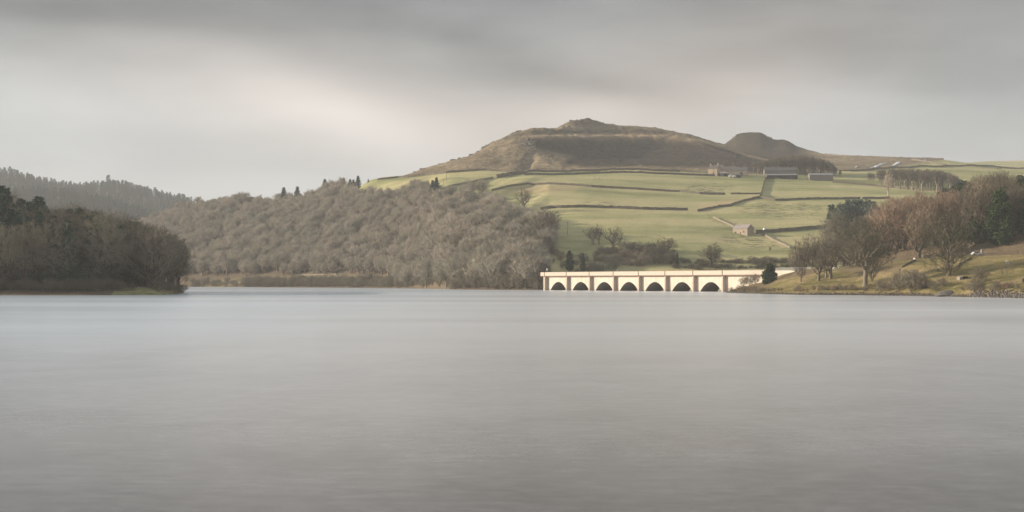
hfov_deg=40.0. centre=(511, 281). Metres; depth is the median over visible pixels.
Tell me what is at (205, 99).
sky
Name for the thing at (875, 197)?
stone wall
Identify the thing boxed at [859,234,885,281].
bare tree
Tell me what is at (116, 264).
conifer
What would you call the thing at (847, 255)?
bare tree
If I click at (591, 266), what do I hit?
shrub
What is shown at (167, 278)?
bare tree
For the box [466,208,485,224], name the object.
woodland tree
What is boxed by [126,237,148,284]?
bare tree
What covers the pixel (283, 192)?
conifer
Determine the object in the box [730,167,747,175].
farm barn
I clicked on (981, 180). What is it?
bare tree
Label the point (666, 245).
shrub
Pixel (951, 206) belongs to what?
bare tree
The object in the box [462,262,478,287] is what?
woodland tree
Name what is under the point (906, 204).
bare tree
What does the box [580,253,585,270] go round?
conifer
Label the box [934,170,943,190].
plantation tree
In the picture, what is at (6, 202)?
conifer
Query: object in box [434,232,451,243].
woodland tree
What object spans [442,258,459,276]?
woodland tree
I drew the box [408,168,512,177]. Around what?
stone wall
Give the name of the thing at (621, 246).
shrub
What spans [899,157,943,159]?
stone wall
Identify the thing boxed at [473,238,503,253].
woodland tree
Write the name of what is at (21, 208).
conifer
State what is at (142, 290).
headland
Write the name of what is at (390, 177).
stone wall
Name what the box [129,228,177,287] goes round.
bare tree
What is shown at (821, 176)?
farm barn
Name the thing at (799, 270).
bare tree
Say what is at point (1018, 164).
hill
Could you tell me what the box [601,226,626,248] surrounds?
bare tree
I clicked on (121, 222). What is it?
bare tree
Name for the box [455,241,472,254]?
woodland tree
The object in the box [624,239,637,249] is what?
shrub
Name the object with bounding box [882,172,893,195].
bare tree
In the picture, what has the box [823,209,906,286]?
bare tree
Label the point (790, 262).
bare tree
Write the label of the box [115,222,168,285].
bare tree
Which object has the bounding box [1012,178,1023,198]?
evergreen tree
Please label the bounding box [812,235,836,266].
bare tree
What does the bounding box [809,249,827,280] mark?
bare tree
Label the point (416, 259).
woodland tree
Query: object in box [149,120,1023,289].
hillside
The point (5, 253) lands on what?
bare tree
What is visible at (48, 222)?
bare tree
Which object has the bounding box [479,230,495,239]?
woodland tree
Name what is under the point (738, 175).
shed
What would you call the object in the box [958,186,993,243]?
bare tree
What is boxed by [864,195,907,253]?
bare tree
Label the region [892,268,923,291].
shrub
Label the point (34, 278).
bare tree
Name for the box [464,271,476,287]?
shrub
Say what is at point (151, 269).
bare tree
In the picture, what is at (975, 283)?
shrub
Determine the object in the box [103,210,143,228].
bare tree
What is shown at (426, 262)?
woodland tree
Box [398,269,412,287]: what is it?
woodland tree
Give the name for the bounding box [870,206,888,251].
bare tree
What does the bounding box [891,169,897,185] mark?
plantation tree
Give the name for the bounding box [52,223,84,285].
conifer
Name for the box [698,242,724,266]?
bare tree
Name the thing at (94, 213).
bare tree
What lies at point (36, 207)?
conifer
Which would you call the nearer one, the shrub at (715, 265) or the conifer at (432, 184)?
the shrub at (715, 265)
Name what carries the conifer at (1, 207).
on the headland
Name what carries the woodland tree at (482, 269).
on the hillside
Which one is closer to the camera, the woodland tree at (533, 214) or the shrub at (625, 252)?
the shrub at (625, 252)
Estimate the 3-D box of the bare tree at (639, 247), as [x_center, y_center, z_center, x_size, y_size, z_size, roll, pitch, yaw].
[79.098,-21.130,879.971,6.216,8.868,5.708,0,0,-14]
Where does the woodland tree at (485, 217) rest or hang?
on the hillside
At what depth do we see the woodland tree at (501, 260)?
830.94 m
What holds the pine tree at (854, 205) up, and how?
on the hillside
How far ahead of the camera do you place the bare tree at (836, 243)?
659.44 m
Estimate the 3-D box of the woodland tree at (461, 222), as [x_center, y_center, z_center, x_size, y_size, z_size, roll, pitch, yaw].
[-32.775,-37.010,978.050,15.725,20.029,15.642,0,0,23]
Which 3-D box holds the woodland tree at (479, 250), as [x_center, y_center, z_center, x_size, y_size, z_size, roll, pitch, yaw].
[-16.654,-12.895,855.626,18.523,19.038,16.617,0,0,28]
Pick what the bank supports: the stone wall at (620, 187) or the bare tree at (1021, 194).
the bare tree at (1021, 194)
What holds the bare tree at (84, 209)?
on the headland
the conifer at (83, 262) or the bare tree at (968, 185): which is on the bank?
the bare tree at (968, 185)
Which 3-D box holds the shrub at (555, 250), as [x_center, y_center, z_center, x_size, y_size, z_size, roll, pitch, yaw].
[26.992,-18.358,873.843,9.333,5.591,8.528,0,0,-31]
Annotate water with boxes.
[0,287,1023,511]
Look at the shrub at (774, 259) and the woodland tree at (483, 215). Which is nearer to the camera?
the shrub at (774, 259)
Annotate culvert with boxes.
[957,276,970,279]
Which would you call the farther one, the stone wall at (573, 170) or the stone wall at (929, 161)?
the stone wall at (929, 161)
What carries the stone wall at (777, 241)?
on the hillside
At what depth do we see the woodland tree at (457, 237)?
935.11 m
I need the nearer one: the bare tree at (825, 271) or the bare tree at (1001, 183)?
the bare tree at (825, 271)
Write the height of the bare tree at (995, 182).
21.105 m
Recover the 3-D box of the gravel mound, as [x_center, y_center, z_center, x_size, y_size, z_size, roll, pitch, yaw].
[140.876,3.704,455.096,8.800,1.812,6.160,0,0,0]
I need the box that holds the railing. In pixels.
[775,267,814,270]
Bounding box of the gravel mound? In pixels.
[935,290,953,295]
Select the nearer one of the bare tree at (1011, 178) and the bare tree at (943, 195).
the bare tree at (943, 195)
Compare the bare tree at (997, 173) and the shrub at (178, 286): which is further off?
the bare tree at (997, 173)
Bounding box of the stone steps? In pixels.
[901,260,915,267]
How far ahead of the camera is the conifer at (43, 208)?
578.98 m
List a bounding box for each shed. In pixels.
[719,172,728,175]
[730,174,740,177]
[765,174,797,178]
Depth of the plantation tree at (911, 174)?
1209.14 m
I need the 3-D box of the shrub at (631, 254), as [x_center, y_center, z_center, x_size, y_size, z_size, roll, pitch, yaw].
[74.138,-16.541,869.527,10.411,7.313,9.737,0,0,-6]
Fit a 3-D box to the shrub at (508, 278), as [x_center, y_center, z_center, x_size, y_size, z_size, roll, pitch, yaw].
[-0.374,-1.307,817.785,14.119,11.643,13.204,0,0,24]
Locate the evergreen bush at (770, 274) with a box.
[761,263,777,283]
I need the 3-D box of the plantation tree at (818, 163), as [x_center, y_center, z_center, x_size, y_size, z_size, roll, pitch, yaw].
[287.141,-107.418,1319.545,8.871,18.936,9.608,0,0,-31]
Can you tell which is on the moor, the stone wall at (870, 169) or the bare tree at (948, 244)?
the stone wall at (870, 169)
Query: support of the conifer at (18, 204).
on the headland
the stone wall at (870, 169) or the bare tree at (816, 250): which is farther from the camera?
the stone wall at (870, 169)
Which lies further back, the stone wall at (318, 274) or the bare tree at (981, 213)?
the stone wall at (318, 274)
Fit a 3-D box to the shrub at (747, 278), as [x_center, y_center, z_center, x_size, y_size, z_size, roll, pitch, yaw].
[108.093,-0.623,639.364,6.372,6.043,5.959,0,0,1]
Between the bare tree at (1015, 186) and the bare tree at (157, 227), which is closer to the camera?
the bare tree at (1015, 186)
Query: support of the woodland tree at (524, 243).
on the hillside
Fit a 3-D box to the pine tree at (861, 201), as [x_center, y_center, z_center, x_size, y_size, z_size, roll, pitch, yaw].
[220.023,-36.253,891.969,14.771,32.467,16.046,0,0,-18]
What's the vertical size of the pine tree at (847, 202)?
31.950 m
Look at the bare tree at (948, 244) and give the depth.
498.49 m
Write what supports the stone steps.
on the bank
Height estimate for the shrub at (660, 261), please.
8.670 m
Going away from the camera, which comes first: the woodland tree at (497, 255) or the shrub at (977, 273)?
the shrub at (977, 273)
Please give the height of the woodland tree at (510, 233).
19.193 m
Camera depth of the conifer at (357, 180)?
1361.90 m
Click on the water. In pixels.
(248, 399)
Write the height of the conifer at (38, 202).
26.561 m
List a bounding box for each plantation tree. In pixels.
[767,158,773,166]
[775,157,782,166]
[785,156,793,166]
[794,155,802,173]
[800,156,806,174]
[805,157,813,172]
[808,157,816,172]
[815,157,822,172]
[821,160,826,172]
[877,170,885,184]
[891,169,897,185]
[895,167,904,188]
[899,169,908,186]
[906,169,917,189]
[915,169,921,187]
[917,170,926,190]
[926,171,933,190]
[930,169,942,190]
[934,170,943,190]
[941,170,947,187]
[946,172,955,187]
[950,176,957,184]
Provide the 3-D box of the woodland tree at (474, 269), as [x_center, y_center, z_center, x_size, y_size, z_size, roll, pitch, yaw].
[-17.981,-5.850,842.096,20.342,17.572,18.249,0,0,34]
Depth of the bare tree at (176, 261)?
569.07 m
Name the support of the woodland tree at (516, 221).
on the hillside
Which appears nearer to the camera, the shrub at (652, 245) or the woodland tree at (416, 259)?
the shrub at (652, 245)
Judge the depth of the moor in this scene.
1727.12 m
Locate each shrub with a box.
[127,281,136,289]
[168,281,182,291]
[448,273,461,287]
[453,274,466,288]
[458,274,471,287]
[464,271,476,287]
[471,271,484,287]
[480,275,489,288]
[493,274,509,288]
[502,272,515,286]
[507,271,523,288]
[518,277,529,287]
[527,276,542,288]
[549,248,560,254]
[576,252,587,260]
[588,263,601,271]
[593,262,604,270]
[600,245,611,253]
[600,257,620,269]
[613,241,631,251]
[617,246,632,257]
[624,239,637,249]
[626,251,638,258]
[632,252,648,261]
[635,253,652,265]
[641,240,656,251]
[651,253,667,263]
[652,245,664,255]
[655,236,677,250]
[659,252,674,263]
[661,248,675,258]
[679,258,690,263]
[692,264,703,269]
[696,259,708,266]
[710,263,724,269]
[734,258,745,263]
[737,276,748,285]
[744,274,754,284]
[745,256,758,262]
[750,273,759,283]
[760,255,772,261]
[769,256,780,262]
[778,258,790,263]
[872,278,889,291]
[884,269,908,290]
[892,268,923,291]
[906,267,931,288]
[927,282,938,289]
[936,275,947,285]
[967,278,983,292]
[968,266,983,280]
[971,265,992,282]
[989,281,1000,289]
[1001,283,1009,288]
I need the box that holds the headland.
[0,275,183,294]
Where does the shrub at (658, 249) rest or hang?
on the hillside
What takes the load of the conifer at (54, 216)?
on the headland
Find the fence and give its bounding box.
[880,252,1023,263]
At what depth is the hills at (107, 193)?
2725.62 m
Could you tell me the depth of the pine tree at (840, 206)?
883.03 m
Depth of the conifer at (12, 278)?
514.86 m
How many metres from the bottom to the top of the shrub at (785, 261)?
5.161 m
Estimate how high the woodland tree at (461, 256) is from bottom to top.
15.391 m
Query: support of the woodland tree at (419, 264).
on the hillside
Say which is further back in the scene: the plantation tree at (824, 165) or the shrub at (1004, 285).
the plantation tree at (824, 165)
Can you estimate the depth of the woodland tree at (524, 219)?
936.30 m
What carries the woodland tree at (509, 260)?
on the hillside
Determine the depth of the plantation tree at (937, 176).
1190.54 m
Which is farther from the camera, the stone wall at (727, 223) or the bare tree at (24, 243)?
the stone wall at (727, 223)
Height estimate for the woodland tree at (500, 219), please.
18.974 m
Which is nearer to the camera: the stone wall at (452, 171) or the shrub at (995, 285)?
the shrub at (995, 285)
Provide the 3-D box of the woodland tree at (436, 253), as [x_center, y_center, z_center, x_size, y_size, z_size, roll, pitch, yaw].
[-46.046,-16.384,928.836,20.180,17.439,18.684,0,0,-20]
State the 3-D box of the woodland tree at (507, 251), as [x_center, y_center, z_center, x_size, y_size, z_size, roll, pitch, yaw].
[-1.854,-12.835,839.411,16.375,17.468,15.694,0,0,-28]
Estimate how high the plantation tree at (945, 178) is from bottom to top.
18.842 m
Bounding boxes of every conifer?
[0,194,6,218]
[0,203,4,225]
[0,222,19,281]
[1,188,14,209]
[3,199,10,210]
[4,208,16,237]
[6,216,15,243]
[8,215,22,271]
[12,216,37,277]
[14,201,22,211]
[19,205,28,216]
[22,223,43,280]
[29,196,47,210]
[29,205,38,221]
[32,211,47,239]
[36,226,63,283]
[39,205,47,218]
[47,215,58,228]
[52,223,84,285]
[60,220,77,262]
[73,207,83,221]
[78,225,93,279]
[81,224,105,283]
[102,230,121,280]
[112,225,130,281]
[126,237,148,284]
[280,187,286,198]
[294,186,300,195]
[354,176,361,187]
[429,180,433,191]
[432,177,439,191]
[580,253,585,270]
[674,252,679,264]
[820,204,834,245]
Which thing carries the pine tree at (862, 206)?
on the hillside
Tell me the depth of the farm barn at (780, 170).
1299.14 m
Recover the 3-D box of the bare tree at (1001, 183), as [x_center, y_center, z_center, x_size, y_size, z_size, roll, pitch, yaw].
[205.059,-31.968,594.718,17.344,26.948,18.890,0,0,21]
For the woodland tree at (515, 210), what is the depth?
994.82 m
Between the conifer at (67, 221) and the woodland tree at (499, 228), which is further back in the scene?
the woodland tree at (499, 228)
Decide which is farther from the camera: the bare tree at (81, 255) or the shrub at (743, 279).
the shrub at (743, 279)
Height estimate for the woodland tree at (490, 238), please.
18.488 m
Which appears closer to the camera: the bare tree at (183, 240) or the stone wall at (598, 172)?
the bare tree at (183, 240)
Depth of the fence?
554.21 m
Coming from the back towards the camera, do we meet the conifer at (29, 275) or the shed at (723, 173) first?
the shed at (723, 173)
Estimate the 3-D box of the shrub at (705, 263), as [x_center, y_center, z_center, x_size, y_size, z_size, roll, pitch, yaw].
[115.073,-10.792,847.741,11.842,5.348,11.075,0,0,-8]
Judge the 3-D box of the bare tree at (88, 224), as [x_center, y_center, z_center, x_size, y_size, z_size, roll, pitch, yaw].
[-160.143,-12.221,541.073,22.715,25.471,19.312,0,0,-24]
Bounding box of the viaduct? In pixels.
[540,270,793,291]
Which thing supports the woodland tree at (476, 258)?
on the hillside
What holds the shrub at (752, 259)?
on the hillside
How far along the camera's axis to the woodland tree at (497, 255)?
840.47 m
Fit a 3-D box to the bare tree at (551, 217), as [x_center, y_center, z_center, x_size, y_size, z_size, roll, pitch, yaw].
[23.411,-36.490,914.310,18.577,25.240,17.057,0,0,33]
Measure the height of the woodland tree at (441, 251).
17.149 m
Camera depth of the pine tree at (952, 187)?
689.04 m
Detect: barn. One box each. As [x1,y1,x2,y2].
[720,166,736,174]
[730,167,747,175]
[732,224,753,235]
[763,167,797,175]
[807,173,832,180]
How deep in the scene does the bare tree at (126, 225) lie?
555.06 m
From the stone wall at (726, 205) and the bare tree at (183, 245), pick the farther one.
the stone wall at (726, 205)
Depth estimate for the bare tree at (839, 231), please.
667.41 m
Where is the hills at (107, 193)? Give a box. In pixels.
[0,176,180,221]
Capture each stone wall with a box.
[302,273,336,275]
[378,176,403,179]
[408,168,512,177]
[444,177,492,188]
[491,182,724,194]
[496,170,523,177]
[524,168,679,172]
[524,171,714,175]
[540,205,687,209]
[697,196,758,211]
[713,216,733,226]
[731,192,760,193]
[756,225,822,233]
[759,196,859,200]
[762,233,790,248]
[825,153,894,157]
[833,181,918,190]
[837,164,1023,170]
[862,196,889,198]
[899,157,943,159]
[911,159,947,164]
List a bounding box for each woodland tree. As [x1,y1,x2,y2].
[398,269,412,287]
[400,264,417,280]
[409,266,421,286]
[412,253,424,267]
[415,256,429,273]
[418,266,429,287]
[420,254,435,269]
[422,237,435,250]
[423,243,436,265]
[428,256,444,281]
[430,245,448,261]
[430,247,447,262]
[432,264,450,288]
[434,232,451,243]
[434,232,454,244]
[434,243,454,248]
[440,214,457,226]
[440,228,464,237]
[441,243,462,263]
[442,252,461,268]
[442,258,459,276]
[445,223,459,231]
[448,224,466,235]
[449,233,458,248]
[450,228,467,246]
[450,267,465,288]
[453,214,472,225]
[453,251,472,264]
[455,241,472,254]
[462,225,481,238]
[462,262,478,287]
[463,220,477,229]
[465,253,479,267]
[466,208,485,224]
[467,236,481,253]
[467,251,486,273]
[470,257,490,277]
[471,236,488,249]
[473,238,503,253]
[473,244,490,259]
[474,210,495,225]
[475,256,496,276]
[477,211,493,225]
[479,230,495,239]
[482,214,509,225]
[482,225,496,235]
[482,231,494,244]
[483,251,503,263]
[485,222,506,230]
[491,207,509,220]
[493,204,514,212]
[493,231,510,240]
[493,253,508,268]
[498,242,515,249]
[498,247,515,258]
[499,248,517,268]
[502,209,521,219]
[503,217,526,227]
[503,224,519,235]
[503,257,526,273]
[506,228,518,238]
[509,239,533,252]
[510,208,519,218]
[510,260,539,288]
[512,215,532,225]
[512,251,538,263]
[513,203,526,215]
[513,223,523,234]
[514,244,532,263]
[519,207,534,215]
[527,237,545,253]
[528,210,539,220]
[530,222,555,240]
[530,233,555,251]
[530,236,548,251]
[534,227,558,250]
[541,225,558,241]
[542,216,560,233]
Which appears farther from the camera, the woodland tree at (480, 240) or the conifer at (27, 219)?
the woodland tree at (480, 240)
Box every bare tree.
[0,219,47,281]
[0,221,33,288]
[2,202,32,220]
[16,223,49,282]
[21,218,79,284]
[23,207,68,230]
[29,205,63,236]
[48,207,85,220]
[55,204,94,214]
[57,208,100,243]
[58,216,102,277]
[62,200,85,215]
[74,218,117,248]
[76,212,130,270]
[76,215,135,280]
[78,207,105,222]
[93,208,132,225]
[98,213,143,236]
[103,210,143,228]
[111,213,147,280]
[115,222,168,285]
[124,219,156,270]
[128,224,173,285]
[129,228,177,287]
[131,225,177,283]
[132,228,180,285]
[140,221,172,233]
[158,235,181,283]
[165,235,188,284]
[165,235,197,280]
[165,241,192,286]
[166,242,192,281]
[167,247,193,285]
[464,177,479,192]
[476,177,490,192]
[515,188,530,208]
[516,227,534,237]
[526,215,553,230]
[533,206,560,231]
[535,262,552,271]
[543,210,560,228]
[583,223,599,244]
[592,227,603,244]
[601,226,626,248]
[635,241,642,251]
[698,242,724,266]
[786,247,801,269]
[787,239,816,268]
[793,263,806,281]
[798,232,825,266]
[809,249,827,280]
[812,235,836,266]
[818,219,834,252]
[818,239,842,278]
[819,252,828,277]
[821,234,844,266]
[822,210,844,241]
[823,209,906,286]
[833,229,853,265]
[835,212,856,241]
[840,239,854,265]
[847,215,864,240]
[852,213,873,237]
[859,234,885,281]
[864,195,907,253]
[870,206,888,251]
[876,195,911,254]
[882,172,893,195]
[887,197,915,249]
[901,206,935,258]
[902,188,939,247]
[914,210,985,275]
[915,194,953,246]
[932,191,960,239]
[932,192,959,226]
[933,189,951,201]
[936,193,965,240]
[943,185,975,231]
[956,179,990,226]
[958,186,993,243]
[959,188,992,239]
[960,177,979,193]
[962,174,979,193]
[963,176,1004,208]
[981,175,1015,228]
[983,165,1008,179]
[990,176,1012,189]
[998,175,1021,184]
[999,183,1023,236]
[1000,174,1023,227]
[1013,185,1023,213]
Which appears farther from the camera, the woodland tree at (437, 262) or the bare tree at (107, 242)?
the woodland tree at (437, 262)
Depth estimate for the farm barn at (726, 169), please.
1301.49 m
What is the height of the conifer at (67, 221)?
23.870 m
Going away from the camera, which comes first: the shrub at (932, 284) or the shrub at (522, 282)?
the shrub at (932, 284)
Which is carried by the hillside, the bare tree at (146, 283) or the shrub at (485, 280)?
the shrub at (485, 280)
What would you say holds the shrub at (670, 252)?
on the hillside
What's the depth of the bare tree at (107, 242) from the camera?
517.93 m
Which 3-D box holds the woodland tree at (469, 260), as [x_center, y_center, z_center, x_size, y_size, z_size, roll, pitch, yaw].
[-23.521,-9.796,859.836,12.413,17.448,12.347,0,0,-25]
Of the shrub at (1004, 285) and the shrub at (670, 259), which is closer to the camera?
the shrub at (1004, 285)
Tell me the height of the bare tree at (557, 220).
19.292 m
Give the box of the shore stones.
[726,289,1023,297]
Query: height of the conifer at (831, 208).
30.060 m
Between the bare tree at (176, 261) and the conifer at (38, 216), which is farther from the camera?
the bare tree at (176, 261)
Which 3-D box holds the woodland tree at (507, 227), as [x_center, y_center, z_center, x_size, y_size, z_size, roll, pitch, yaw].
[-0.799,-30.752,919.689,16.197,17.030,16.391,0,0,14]
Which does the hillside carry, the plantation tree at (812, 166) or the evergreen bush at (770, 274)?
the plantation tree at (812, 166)
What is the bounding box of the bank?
[713,226,1023,297]
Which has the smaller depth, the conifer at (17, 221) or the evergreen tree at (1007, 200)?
the conifer at (17, 221)
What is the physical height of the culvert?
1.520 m
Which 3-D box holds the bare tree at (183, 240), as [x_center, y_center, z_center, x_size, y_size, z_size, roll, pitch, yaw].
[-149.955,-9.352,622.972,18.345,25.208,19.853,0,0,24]
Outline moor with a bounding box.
[725,132,1023,173]
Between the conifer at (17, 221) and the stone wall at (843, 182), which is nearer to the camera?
the conifer at (17, 221)
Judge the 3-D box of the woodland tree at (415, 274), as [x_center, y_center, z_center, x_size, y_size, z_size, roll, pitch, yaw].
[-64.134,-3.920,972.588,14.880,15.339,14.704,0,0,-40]
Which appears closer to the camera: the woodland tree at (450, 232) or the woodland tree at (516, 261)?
the woodland tree at (516, 261)
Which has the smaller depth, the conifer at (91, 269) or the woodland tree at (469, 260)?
the conifer at (91, 269)
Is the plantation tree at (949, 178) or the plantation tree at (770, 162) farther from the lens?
the plantation tree at (770, 162)
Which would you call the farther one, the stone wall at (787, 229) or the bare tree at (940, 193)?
the stone wall at (787, 229)
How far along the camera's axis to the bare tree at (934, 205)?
605.75 m
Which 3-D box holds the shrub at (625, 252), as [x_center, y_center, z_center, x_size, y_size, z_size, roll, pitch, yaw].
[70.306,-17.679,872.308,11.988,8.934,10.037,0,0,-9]
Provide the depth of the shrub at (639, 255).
860.51 m
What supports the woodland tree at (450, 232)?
on the hillside
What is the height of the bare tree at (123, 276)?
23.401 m
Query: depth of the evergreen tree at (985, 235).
588.37 m
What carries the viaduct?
in the water
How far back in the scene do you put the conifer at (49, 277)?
512.51 m
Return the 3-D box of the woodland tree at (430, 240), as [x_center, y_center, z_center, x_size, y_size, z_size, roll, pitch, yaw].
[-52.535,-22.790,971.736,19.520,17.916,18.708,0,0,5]
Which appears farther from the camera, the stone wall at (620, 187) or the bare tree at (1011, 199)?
the stone wall at (620, 187)
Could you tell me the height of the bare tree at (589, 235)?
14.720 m
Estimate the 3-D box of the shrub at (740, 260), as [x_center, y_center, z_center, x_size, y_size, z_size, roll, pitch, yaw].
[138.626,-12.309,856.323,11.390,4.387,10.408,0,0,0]
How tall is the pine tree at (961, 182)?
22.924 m
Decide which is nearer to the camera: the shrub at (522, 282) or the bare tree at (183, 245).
the bare tree at (183, 245)
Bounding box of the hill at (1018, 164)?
[968,160,1023,167]
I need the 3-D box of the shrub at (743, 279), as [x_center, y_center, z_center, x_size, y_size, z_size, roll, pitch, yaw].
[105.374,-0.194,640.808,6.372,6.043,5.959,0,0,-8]
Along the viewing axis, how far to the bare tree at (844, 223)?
866.90 m
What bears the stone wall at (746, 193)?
on the hillside
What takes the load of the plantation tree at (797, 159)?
on the hillside
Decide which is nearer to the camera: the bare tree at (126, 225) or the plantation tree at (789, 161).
the bare tree at (126, 225)
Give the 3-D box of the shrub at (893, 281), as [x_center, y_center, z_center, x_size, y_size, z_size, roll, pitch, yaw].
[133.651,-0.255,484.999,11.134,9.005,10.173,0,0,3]
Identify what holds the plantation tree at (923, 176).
on the hillside
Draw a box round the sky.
[0,0,1023,203]
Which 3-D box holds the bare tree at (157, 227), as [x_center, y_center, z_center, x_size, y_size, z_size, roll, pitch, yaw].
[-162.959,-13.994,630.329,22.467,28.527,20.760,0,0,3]
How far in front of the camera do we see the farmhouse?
1293.20 m
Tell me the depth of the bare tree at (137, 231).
554.71 m
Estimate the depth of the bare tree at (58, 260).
509.81 m
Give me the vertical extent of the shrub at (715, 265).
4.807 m
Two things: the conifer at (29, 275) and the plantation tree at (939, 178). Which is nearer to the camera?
the conifer at (29, 275)
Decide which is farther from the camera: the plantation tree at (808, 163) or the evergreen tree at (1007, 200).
the plantation tree at (808, 163)
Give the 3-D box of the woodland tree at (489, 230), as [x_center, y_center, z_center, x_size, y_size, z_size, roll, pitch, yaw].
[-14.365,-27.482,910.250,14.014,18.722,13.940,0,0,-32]
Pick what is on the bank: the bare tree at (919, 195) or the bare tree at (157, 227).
the bare tree at (919, 195)
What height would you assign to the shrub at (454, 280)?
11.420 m
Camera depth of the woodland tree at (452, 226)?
976.00 m
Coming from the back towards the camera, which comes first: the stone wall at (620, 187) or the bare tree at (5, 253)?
the stone wall at (620, 187)
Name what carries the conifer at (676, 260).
on the hillside
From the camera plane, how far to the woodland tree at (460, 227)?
958.26 m
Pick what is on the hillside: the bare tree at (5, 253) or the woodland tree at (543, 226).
the woodland tree at (543, 226)
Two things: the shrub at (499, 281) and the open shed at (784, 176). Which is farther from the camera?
the open shed at (784, 176)
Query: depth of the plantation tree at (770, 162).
1321.24 m
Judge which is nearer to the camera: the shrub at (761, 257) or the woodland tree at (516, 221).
the shrub at (761, 257)
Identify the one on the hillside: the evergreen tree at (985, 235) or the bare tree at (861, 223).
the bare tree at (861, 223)
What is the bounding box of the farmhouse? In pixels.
[708,163,720,175]
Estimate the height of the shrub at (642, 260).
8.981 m
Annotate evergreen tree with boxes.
[565,251,574,270]
[964,213,980,243]
[978,210,989,240]
[982,189,1015,244]
[1002,186,1016,228]
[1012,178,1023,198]
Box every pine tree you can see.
[830,202,849,238]
[844,199,851,219]
[845,198,861,222]
[853,199,863,220]
[857,198,870,218]
[861,201,880,224]
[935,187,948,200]
[947,184,960,193]
[956,179,966,189]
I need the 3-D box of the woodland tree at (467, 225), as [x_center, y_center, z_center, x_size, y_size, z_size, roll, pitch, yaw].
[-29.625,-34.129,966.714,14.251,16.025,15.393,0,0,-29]
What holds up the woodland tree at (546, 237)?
on the hillside
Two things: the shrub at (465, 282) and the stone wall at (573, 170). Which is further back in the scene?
the stone wall at (573, 170)
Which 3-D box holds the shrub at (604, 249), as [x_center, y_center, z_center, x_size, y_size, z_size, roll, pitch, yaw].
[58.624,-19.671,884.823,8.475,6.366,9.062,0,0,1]
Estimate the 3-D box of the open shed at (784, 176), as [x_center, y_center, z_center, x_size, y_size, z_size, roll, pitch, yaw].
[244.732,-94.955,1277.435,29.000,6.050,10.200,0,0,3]
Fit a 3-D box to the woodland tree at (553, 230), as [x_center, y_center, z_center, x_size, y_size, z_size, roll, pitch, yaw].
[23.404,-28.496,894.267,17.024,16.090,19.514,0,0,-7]
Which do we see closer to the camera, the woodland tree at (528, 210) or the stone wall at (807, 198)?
the woodland tree at (528, 210)
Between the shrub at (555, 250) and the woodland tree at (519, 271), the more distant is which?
the shrub at (555, 250)
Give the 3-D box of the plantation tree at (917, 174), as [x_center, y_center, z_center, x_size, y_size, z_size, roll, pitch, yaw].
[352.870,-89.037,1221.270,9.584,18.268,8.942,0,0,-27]
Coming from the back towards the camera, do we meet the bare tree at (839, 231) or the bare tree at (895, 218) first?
the bare tree at (839, 231)
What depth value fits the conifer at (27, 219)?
524.37 m
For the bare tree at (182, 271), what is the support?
on the headland
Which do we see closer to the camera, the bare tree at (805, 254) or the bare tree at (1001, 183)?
the bare tree at (1001, 183)
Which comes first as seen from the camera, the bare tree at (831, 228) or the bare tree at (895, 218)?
the bare tree at (895, 218)
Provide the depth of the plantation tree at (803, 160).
1323.65 m
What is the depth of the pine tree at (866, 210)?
879.30 m
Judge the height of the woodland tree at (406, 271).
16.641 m
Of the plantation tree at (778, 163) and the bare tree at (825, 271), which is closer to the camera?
the bare tree at (825, 271)
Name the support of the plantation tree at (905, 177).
on the hillside
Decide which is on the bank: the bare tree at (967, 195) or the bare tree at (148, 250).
the bare tree at (967, 195)
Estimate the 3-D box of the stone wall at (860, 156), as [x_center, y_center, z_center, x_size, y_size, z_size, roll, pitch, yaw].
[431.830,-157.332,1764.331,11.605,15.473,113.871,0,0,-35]
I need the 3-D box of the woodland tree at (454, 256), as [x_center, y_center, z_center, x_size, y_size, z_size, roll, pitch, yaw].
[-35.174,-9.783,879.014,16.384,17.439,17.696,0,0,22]
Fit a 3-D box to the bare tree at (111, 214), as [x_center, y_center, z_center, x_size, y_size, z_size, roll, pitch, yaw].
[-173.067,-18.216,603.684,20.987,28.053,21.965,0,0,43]
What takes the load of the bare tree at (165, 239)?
on the headland
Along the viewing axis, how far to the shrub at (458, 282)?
851.97 m
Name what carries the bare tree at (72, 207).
on the headland
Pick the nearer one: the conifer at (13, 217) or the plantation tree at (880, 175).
the conifer at (13, 217)

